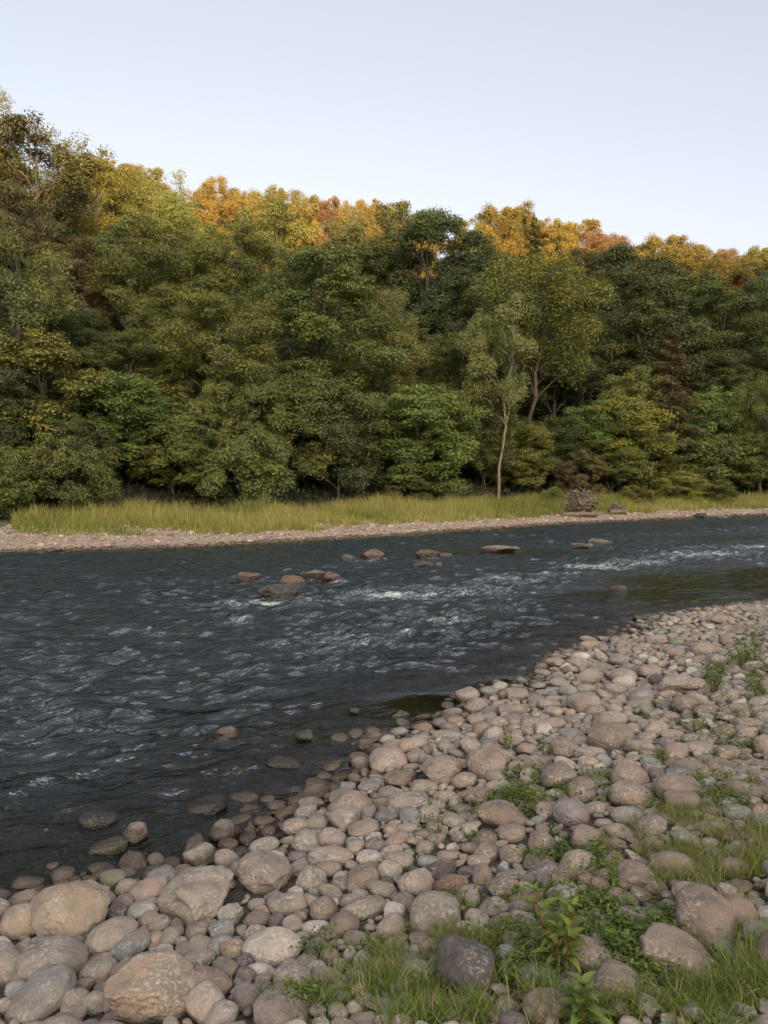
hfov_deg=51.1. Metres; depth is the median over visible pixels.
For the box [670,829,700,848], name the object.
cobble
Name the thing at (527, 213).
broadleaf tree
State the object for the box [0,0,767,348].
sky
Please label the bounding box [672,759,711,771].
cobble
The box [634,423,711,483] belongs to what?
broadleaf tree
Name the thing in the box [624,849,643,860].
cobble
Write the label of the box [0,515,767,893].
river
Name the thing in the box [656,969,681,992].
cobble
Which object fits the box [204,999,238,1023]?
cobble
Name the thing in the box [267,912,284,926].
cobble
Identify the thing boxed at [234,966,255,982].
cobble
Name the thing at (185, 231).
broadleaf tree
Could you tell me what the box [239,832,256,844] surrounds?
cobble
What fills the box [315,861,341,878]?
cobble
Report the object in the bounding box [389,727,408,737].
cobble
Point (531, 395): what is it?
broadleaf tree
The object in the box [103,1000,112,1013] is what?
cobble
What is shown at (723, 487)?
bush
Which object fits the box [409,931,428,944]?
cobble
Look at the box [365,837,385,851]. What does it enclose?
cobble
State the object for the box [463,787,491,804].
cobble
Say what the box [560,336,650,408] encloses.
broadleaf tree
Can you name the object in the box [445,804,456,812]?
leafy weed
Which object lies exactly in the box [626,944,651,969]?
leafy weed
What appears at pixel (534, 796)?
leafy weed
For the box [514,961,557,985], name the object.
cobble
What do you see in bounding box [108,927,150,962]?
cobble
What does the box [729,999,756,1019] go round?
cobble
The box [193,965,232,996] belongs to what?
cobble
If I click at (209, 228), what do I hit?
broadleaf tree
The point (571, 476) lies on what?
bush
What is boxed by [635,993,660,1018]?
cobble
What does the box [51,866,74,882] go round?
cobble
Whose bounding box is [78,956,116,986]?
cobble
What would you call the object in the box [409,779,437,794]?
cobble
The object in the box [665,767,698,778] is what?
cobble
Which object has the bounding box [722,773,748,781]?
cobble
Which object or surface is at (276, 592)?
river rock
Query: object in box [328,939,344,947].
cobble
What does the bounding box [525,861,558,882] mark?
cobble
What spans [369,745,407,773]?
boulder
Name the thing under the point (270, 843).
cobble
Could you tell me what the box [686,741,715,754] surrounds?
cobble
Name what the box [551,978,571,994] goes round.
cobble
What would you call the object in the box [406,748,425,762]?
cobble
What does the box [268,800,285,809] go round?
cobble
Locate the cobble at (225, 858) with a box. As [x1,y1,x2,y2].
[214,848,240,867]
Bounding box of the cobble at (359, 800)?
[327,790,372,812]
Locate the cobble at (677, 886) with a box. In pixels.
[671,881,691,897]
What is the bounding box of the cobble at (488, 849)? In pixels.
[473,841,498,861]
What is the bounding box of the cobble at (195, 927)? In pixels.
[185,920,209,939]
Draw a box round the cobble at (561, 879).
[542,874,570,887]
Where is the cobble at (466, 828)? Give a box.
[461,823,477,836]
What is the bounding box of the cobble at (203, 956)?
[184,948,215,965]
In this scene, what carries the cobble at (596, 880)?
on the ground at (238, 892)
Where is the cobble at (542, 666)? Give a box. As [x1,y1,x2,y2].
[533,663,548,670]
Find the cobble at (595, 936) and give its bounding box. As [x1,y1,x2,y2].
[590,932,605,944]
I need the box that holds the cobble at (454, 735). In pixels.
[432,730,462,739]
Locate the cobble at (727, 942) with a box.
[712,938,734,956]
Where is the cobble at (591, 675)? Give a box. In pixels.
[576,668,603,683]
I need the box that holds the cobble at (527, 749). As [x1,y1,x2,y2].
[516,744,538,755]
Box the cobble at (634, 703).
[627,696,653,708]
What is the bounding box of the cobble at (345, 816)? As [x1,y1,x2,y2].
[331,804,360,830]
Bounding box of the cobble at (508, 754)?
[489,744,514,760]
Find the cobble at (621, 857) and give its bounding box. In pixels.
[599,850,625,868]
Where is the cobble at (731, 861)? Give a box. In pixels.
[716,857,757,879]
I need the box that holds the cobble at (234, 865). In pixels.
[231,861,238,879]
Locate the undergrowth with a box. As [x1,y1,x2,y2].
[0,344,757,518]
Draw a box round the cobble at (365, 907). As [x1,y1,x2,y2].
[340,895,386,920]
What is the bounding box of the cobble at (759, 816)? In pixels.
[750,813,767,828]
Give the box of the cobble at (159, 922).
[146,914,170,931]
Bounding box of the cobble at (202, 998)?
[185,980,224,1023]
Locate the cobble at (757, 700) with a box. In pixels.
[747,695,767,706]
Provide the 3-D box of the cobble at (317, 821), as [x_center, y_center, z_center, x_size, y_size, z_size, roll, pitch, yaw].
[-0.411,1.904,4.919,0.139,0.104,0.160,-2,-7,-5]
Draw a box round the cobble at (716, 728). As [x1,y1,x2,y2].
[711,725,736,737]
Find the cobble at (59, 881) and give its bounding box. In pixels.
[53,879,69,884]
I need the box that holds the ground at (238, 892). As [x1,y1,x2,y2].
[0,256,767,1023]
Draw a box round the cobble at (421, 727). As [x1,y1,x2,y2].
[414,723,433,731]
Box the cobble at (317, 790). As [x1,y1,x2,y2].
[297,784,330,799]
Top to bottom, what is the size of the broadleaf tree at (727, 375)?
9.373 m
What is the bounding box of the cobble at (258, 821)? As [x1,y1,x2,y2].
[253,816,276,826]
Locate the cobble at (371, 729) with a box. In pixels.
[365,727,380,733]
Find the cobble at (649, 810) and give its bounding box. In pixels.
[643,808,659,814]
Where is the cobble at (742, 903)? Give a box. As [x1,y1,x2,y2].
[723,895,759,928]
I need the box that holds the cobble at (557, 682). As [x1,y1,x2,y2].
[549,678,569,687]
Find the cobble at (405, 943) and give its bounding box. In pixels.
[382,937,408,953]
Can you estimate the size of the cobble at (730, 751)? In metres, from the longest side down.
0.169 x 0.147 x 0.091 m
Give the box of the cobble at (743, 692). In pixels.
[729,688,748,695]
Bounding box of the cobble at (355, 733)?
[348,728,364,737]
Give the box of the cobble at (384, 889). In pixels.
[366,879,396,898]
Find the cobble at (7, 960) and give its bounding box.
[0,949,20,986]
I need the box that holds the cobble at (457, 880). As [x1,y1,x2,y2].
[433,874,468,895]
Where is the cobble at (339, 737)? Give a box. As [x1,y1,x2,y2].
[330,733,348,740]
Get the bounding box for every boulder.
[4,964,76,1023]
[11,934,88,981]
[29,879,110,937]
[103,952,195,1022]
[157,865,233,925]
[237,849,291,893]
[242,926,301,965]
[273,964,311,987]
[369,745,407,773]
[409,890,460,936]
[421,754,461,784]
[435,934,494,995]
[476,799,527,826]
[527,831,554,854]
[541,762,577,788]
[552,797,589,826]
[566,692,601,712]
[588,722,635,749]
[591,959,641,1004]
[611,762,649,784]
[638,922,707,979]
[649,850,696,882]
[652,772,701,799]
[656,673,706,692]
[670,695,700,712]
[675,883,736,951]
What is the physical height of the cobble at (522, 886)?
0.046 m
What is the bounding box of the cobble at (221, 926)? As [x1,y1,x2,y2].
[208,918,234,938]
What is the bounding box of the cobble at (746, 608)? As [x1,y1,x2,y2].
[739,606,763,611]
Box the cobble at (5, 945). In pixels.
[0,940,16,952]
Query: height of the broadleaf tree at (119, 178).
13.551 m
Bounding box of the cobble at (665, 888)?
[642,878,668,895]
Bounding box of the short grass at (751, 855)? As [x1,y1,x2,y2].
[279,700,767,980]
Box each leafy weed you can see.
[365,934,382,951]
[434,817,442,832]
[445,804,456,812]
[458,895,474,912]
[468,829,476,836]
[500,723,516,749]
[500,917,520,936]
[502,778,520,801]
[503,883,521,898]
[520,780,551,808]
[528,926,541,942]
[535,733,551,756]
[545,873,557,890]
[554,831,565,859]
[578,895,595,907]
[585,843,606,861]
[595,796,605,802]
[598,920,633,955]
[599,854,622,886]
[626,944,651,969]
[641,712,650,718]
[650,895,669,910]
[654,747,666,762]
[678,662,686,671]
[688,717,707,732]
[706,663,724,692]
[720,686,732,703]
[733,640,754,664]
[735,792,754,807]
[746,706,758,718]
[749,681,766,696]
[753,649,763,659]
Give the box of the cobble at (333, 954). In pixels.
[321,947,337,964]
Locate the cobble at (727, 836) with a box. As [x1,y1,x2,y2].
[715,828,743,842]
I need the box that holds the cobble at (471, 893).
[456,885,480,907]
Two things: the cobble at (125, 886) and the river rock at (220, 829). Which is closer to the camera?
the cobble at (125, 886)
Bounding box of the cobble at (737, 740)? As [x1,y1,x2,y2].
[729,738,752,747]
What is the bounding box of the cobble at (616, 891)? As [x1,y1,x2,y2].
[604,887,637,908]
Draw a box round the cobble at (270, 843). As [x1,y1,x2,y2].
[248,836,279,852]
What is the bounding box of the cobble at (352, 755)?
[348,751,368,762]
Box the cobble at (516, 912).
[507,910,536,935]
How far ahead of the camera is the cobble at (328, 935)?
3.53 m
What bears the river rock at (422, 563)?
on the river
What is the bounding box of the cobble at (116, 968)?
[109,959,130,977]
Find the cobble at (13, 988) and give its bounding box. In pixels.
[4,979,25,997]
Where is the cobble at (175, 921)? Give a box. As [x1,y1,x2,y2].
[168,917,183,926]
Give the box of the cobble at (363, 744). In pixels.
[356,739,372,750]
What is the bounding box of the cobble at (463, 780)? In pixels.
[451,772,476,788]
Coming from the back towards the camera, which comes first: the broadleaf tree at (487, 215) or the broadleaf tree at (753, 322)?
the broadleaf tree at (487, 215)
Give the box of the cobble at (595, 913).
[582,908,617,932]
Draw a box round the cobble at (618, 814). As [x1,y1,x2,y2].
[610,806,644,825]
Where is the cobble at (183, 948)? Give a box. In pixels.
[175,941,190,956]
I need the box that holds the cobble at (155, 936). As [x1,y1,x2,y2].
[147,931,161,949]
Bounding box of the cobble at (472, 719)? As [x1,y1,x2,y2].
[467,712,485,725]
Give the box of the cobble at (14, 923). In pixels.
[0,902,35,940]
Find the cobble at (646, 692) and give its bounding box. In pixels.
[628,686,654,700]
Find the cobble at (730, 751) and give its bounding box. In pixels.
[714,745,741,759]
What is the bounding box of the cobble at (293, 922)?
[281,914,303,932]
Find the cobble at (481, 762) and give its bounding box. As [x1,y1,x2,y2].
[467,747,506,777]
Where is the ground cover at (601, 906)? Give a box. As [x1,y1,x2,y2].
[251,621,767,1011]
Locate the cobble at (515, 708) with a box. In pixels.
[497,703,526,714]
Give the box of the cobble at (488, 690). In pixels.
[479,686,498,695]
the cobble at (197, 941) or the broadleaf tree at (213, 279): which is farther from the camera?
the broadleaf tree at (213, 279)
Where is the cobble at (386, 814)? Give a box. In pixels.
[374,806,399,823]
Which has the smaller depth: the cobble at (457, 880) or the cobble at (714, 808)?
the cobble at (457, 880)
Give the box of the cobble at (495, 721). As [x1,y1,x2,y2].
[487,716,508,728]
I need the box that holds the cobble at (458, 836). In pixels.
[450,830,464,842]
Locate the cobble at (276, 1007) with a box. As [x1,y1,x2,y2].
[253,983,309,1023]
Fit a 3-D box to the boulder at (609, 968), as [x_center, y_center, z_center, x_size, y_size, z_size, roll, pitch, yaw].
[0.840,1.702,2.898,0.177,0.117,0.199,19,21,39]
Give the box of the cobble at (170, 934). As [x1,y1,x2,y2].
[159,926,179,945]
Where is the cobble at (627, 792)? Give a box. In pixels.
[608,779,654,808]
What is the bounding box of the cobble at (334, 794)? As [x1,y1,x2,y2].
[329,787,350,801]
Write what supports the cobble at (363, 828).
on the ground at (238, 892)
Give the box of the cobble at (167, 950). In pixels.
[157,947,176,952]
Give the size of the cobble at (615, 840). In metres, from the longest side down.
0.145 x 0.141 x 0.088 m
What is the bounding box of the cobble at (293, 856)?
[288,851,306,863]
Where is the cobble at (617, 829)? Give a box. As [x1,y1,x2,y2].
[605,823,635,840]
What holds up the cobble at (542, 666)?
on the ground at (238, 892)
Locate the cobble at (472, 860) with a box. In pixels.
[467,855,490,867]
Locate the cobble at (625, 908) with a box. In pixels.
[615,906,668,931]
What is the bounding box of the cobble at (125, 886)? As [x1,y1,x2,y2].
[113,878,137,895]
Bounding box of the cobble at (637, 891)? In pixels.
[630,885,651,905]
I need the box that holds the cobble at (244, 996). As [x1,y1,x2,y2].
[233,981,260,1012]
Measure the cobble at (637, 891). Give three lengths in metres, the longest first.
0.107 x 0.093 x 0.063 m
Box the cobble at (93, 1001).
[83,990,105,1015]
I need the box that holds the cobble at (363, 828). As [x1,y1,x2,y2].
[348,818,379,838]
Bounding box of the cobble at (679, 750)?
[660,742,688,760]
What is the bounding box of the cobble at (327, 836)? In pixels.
[318,827,346,845]
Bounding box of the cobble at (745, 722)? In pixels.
[732,718,764,726]
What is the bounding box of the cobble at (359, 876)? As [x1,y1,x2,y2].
[346,865,379,892]
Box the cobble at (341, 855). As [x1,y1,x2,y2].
[307,845,353,866]
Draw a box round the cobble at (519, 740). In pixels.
[499,732,524,746]
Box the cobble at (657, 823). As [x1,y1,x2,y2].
[634,813,666,839]
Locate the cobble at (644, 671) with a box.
[637,664,661,677]
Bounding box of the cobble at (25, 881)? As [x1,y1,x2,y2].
[11,875,44,888]
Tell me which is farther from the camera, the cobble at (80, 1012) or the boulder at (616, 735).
the boulder at (616, 735)
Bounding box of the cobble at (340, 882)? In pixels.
[331,876,346,891]
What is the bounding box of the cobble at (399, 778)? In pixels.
[383,769,417,786]
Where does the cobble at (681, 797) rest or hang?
on the ground at (238, 892)
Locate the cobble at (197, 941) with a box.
[188,934,210,950]
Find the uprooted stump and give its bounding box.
[559,487,602,516]
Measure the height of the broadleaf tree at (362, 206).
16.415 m
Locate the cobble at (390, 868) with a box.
[378,859,402,877]
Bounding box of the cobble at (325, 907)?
[310,895,337,921]
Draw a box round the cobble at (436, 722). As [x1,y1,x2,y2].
[432,718,446,728]
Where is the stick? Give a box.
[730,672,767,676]
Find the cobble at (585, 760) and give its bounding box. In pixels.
[577,755,598,766]
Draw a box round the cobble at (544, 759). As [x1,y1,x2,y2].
[523,754,552,766]
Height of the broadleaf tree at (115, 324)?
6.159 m
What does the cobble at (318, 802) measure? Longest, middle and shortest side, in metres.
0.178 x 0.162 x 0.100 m
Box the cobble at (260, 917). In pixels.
[243,909,268,927]
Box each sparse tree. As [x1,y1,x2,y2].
[0,86,35,211]
[28,122,144,305]
[135,169,207,276]
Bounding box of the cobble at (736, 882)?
[724,879,753,893]
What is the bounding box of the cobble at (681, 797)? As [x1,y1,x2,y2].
[664,789,701,809]
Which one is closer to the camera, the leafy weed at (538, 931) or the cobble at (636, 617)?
the leafy weed at (538, 931)
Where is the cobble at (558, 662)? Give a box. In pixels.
[544,657,565,667]
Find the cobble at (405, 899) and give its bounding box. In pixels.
[391,891,414,911]
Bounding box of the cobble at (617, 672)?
[610,668,637,681]
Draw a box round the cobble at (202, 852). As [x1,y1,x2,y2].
[182,842,217,866]
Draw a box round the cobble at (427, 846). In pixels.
[416,840,433,854]
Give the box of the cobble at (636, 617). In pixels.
[632,615,646,619]
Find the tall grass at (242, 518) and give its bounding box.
[7,489,767,536]
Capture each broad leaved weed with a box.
[519,882,591,975]
[553,971,615,1023]
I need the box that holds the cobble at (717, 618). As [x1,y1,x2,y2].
[710,614,735,623]
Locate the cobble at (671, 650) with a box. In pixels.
[662,645,685,656]
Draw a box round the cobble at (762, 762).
[750,759,767,769]
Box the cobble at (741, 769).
[734,765,759,774]
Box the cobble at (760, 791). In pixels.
[722,780,767,799]
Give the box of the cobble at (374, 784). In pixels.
[358,777,385,792]
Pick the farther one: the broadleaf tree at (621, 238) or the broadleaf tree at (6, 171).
the broadleaf tree at (621, 238)
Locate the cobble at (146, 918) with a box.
[137,910,158,927]
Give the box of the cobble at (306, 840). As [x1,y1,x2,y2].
[291,828,319,853]
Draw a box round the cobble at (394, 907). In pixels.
[383,901,404,916]
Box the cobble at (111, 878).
[98,869,126,888]
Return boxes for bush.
[0,445,59,517]
[21,433,122,509]
[191,427,296,509]
[370,464,440,501]
[540,486,563,503]
[549,447,609,494]
[615,484,657,502]
[632,461,704,494]
[650,470,710,500]
[654,435,767,495]
[688,480,739,501]
[727,449,767,494]
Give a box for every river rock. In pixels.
[78,808,118,828]
[88,835,127,854]
[121,821,147,844]
[186,794,226,814]
[209,819,239,841]
[214,726,238,740]
[226,578,242,583]
[237,572,262,582]
[257,583,300,601]
[266,755,301,768]
[278,575,306,587]
[295,728,312,740]
[299,570,325,577]
[321,572,344,582]
[329,771,348,781]
[341,555,360,560]
[349,707,359,713]
[359,549,383,558]
[411,561,432,566]
[416,550,438,557]
[438,553,453,556]
[479,545,516,551]
[570,543,592,548]
[587,538,612,544]
[609,585,626,589]
[692,513,707,517]
[716,516,728,518]
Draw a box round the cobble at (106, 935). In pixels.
[85,915,137,957]
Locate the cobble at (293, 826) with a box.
[282,818,307,835]
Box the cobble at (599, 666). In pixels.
[588,662,614,671]
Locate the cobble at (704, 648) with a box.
[690,642,717,655]
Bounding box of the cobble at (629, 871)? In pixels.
[615,859,655,891]
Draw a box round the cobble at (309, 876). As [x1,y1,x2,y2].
[295,864,327,891]
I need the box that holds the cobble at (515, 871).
[503,869,526,880]
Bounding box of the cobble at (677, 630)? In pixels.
[670,627,690,634]
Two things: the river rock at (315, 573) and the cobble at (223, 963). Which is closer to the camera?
the cobble at (223, 963)
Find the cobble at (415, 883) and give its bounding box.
[398,867,434,897]
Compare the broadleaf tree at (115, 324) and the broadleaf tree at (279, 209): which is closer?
the broadleaf tree at (115, 324)
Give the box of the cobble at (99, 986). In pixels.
[93,982,105,990]
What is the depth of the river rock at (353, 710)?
7.54 m
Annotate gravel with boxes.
[0,504,767,551]
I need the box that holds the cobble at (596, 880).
[590,876,610,891]
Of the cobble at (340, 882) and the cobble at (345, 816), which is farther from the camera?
the cobble at (345, 816)
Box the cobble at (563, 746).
[549,736,578,757]
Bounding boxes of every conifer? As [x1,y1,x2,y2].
[521,211,548,387]
[625,325,717,494]
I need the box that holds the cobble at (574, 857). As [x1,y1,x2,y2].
[558,849,596,879]
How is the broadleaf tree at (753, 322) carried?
on the ground at (238, 892)
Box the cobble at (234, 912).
[217,902,243,924]
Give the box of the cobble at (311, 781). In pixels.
[305,777,327,787]
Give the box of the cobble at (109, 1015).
[99,1010,117,1020]
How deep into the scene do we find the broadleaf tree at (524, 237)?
98.54 m
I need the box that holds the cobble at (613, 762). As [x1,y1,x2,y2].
[611,758,641,768]
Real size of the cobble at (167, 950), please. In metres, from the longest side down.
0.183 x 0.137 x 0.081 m
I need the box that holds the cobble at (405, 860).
[385,851,413,870]
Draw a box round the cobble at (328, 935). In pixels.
[318,925,336,940]
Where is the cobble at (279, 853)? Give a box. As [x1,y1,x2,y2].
[272,850,284,855]
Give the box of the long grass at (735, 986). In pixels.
[212,906,767,1023]
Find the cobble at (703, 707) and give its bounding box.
[694,703,716,714]
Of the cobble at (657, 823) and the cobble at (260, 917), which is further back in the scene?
the cobble at (657, 823)
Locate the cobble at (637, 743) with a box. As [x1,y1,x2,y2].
[624,739,655,753]
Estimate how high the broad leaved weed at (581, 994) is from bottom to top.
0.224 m
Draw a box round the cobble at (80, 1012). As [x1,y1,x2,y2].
[57,1006,87,1020]
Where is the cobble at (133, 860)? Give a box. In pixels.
[118,850,146,869]
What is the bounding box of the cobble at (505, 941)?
[499,927,521,943]
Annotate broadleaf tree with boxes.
[0,105,103,328]
[0,134,26,266]
[0,179,66,327]
[0,226,84,400]
[0,266,41,342]
[0,325,138,445]
[0,366,47,472]
[0,407,93,468]
[2,214,68,305]
[7,152,66,253]
[12,217,107,306]
[15,300,119,398]
[34,234,117,348]
[36,412,123,483]
[42,185,105,225]
[57,149,160,300]
[57,368,185,486]
[68,269,153,335]
[70,154,114,215]
[78,327,187,402]
[82,211,185,373]
[83,201,168,272]
[87,206,97,216]
[87,372,176,486]
[93,159,146,215]
[103,267,168,323]
[116,179,206,316]
[123,408,213,499]
[124,166,173,241]
[126,342,230,402]
[131,230,241,395]
[132,404,240,494]
[148,210,215,288]
[149,180,189,226]
[149,288,299,429]
[163,291,222,376]
[181,360,294,406]
[187,174,243,235]
[188,374,253,480]
[189,223,249,303]
[197,213,281,383]
[198,186,242,238]
[200,305,283,364]
[218,190,259,294]
[218,362,291,493]
[220,239,416,396]
[229,237,305,356]
[230,196,325,356]
[242,189,280,267]
[245,184,299,272]
[248,371,360,493]
[249,357,332,443]
[255,303,336,362]
[255,386,338,496]
[269,188,321,247]
[278,194,322,250]
[281,241,334,299]
[287,378,388,499]
[295,207,333,248]
[307,207,402,345]
[309,194,345,256]
[311,295,366,384]
[324,199,361,242]
[332,196,384,259]
[340,391,387,450]
[341,321,443,393]
[345,284,433,465]
[346,410,428,484]
[350,199,502,394]
[358,383,492,496]
[359,198,401,281]
[367,306,444,394]
[374,251,454,378]
[376,199,430,265]
[383,382,481,465]
[385,213,439,280]
[407,222,452,277]
[409,258,480,309]
[415,300,495,389]
[416,331,503,473]
[431,266,529,391]
[446,219,490,278]
[455,287,539,497]
[458,394,523,486]
[459,382,521,489]
[468,202,533,276]
[470,243,541,366]
[471,243,620,424]
[481,317,551,412]
[486,420,559,492]
[487,271,547,365]
[488,438,546,488]
[491,213,555,262]
[498,201,547,267]
[513,414,592,488]
[521,309,605,429]
[537,217,591,290]
[537,276,627,411]
[547,398,638,487]
[548,218,610,275]
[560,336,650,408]
[562,245,639,395]
[564,241,716,399]
[564,419,659,494]
[568,223,619,288]
[580,394,678,492]
[583,235,632,305]
[589,364,678,488]
[595,346,718,420]
[616,280,658,359]
[619,245,657,309]
[626,292,704,373]
[627,231,703,305]
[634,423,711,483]
[648,267,744,361]
[660,239,719,284]
[660,337,766,414]
[663,273,767,396]
[671,244,731,311]
[674,384,756,468]
[676,297,746,389]
[679,433,767,491]
[700,248,747,292]
[705,384,767,443]
[718,245,767,296]
[725,371,767,494]
[727,298,766,378]
[729,269,767,377]
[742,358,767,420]
[745,251,767,288]
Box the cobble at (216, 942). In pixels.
[206,934,231,957]
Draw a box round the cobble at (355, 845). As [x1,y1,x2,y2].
[346,838,364,853]
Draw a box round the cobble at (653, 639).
[644,635,667,643]
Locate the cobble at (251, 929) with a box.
[242,924,265,941]
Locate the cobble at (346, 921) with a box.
[328,911,358,936]
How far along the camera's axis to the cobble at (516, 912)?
3.40 m
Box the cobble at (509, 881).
[486,874,520,899]
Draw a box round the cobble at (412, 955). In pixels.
[395,951,423,968]
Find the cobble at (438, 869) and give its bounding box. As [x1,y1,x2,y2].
[427,859,455,880]
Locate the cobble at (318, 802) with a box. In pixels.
[299,796,324,809]
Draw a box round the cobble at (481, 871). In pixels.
[473,863,494,884]
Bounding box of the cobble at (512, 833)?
[496,824,525,843]
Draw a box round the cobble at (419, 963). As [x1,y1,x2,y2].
[401,959,434,981]
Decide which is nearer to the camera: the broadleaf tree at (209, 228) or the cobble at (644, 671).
the cobble at (644, 671)
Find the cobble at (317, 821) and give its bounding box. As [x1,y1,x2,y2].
[306,813,327,829]
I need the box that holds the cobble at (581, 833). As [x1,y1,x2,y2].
[571,824,602,848]
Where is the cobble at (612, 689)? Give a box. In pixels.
[603,683,627,694]
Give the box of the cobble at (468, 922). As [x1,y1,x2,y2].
[456,921,483,934]
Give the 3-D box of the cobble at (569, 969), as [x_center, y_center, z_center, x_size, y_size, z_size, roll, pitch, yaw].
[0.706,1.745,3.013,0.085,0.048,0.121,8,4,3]
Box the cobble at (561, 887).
[546,883,582,910]
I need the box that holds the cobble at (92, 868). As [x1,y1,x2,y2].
[88,862,114,873]
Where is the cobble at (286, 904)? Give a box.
[267,892,307,915]
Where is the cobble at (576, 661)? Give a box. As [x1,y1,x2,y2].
[567,657,591,666]
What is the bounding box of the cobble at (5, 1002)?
[0,997,12,1017]
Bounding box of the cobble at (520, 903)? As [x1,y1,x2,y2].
[508,893,543,912]
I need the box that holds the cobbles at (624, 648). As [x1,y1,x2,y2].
[0,598,767,1023]
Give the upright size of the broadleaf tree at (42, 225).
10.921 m
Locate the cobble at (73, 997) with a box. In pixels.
[59,988,89,1011]
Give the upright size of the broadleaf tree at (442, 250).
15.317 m
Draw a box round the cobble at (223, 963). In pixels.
[211,956,237,978]
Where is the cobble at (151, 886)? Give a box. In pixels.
[128,875,166,901]
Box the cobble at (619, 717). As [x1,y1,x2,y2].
[598,710,627,723]
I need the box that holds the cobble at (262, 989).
[253,979,271,992]
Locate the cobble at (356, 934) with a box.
[343,930,366,946]
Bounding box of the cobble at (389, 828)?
[383,823,397,833]
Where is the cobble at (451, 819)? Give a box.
[441,812,465,828]
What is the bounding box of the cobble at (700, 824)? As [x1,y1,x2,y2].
[693,820,735,836]
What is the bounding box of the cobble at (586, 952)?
[572,934,614,972]
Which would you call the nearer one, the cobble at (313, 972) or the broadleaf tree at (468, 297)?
the cobble at (313, 972)
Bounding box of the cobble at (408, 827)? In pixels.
[395,823,421,832]
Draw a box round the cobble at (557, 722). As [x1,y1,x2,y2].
[540,717,565,728]
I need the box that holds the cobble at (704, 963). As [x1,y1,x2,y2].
[701,957,716,973]
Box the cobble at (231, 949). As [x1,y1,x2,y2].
[220,938,244,960]
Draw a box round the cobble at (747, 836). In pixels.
[739,829,766,840]
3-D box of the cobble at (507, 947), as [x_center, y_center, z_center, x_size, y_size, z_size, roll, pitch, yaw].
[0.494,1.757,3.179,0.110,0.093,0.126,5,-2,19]
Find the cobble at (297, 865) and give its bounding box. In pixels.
[290,857,308,876]
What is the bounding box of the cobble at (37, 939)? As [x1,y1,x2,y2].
[30,934,50,944]
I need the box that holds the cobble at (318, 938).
[309,936,325,951]
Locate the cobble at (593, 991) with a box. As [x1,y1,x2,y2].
[570,979,605,1005]
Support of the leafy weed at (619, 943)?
on the ground at (238, 892)
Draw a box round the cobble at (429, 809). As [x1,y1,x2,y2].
[418,804,440,817]
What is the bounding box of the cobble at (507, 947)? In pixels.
[494,943,520,964]
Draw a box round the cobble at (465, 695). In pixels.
[455,687,479,702]
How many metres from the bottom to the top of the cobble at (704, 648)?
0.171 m
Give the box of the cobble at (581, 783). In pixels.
[567,776,598,803]
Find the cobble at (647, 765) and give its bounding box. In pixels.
[642,762,663,769]
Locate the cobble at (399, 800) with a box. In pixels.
[386,791,428,809]
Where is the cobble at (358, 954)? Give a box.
[353,950,372,969]
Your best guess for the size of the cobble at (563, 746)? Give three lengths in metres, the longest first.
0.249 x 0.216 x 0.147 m
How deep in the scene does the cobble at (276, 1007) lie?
2.84 m
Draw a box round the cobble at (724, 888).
[716,883,745,898]
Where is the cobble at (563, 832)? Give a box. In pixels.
[558,831,568,839]
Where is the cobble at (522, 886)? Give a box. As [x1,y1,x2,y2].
[519,881,533,892]
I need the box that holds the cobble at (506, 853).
[498,844,522,865]
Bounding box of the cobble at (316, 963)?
[306,959,325,971]
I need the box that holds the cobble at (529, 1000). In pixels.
[522,987,570,1023]
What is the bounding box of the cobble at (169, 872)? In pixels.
[144,865,177,883]
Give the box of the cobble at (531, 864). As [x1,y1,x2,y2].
[521,853,554,868]
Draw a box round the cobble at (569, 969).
[561,967,582,977]
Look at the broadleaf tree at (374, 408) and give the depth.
48.99 m
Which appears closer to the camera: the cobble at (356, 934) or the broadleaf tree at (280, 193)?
the cobble at (356, 934)
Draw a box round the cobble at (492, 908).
[479,896,508,916]
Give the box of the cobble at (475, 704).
[464,697,487,713]
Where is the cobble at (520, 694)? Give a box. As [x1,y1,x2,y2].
[506,687,528,701]
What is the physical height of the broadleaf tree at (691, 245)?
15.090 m
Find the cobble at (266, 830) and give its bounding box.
[260,825,276,836]
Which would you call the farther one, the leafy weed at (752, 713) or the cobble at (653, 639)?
the cobble at (653, 639)
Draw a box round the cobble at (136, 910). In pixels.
[127,900,158,919]
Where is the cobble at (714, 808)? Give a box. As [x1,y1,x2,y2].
[701,806,724,816]
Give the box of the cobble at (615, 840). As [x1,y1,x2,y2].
[598,836,626,852]
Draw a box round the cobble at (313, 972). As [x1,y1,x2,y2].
[311,966,348,989]
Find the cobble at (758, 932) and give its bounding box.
[742,919,766,944]
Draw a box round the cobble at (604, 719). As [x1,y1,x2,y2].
[591,715,616,724]
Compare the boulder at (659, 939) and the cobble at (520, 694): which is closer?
the boulder at (659, 939)
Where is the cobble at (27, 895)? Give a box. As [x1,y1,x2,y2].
[8,889,39,905]
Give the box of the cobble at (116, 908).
[106,901,128,919]
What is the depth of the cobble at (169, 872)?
4.30 m
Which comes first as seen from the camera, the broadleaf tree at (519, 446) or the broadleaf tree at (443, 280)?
the broadleaf tree at (519, 446)
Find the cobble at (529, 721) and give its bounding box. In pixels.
[519,717,540,727]
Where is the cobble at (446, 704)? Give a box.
[441,701,454,708]
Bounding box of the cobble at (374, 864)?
[362,861,379,868]
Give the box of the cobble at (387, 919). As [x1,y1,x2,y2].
[376,913,405,939]
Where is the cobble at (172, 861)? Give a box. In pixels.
[162,856,181,867]
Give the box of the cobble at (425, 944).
[420,937,440,958]
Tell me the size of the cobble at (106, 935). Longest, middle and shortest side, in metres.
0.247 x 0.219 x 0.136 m
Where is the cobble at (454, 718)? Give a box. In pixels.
[446,715,465,722]
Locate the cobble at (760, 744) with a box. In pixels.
[753,734,767,753]
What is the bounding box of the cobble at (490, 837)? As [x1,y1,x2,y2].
[471,831,497,844]

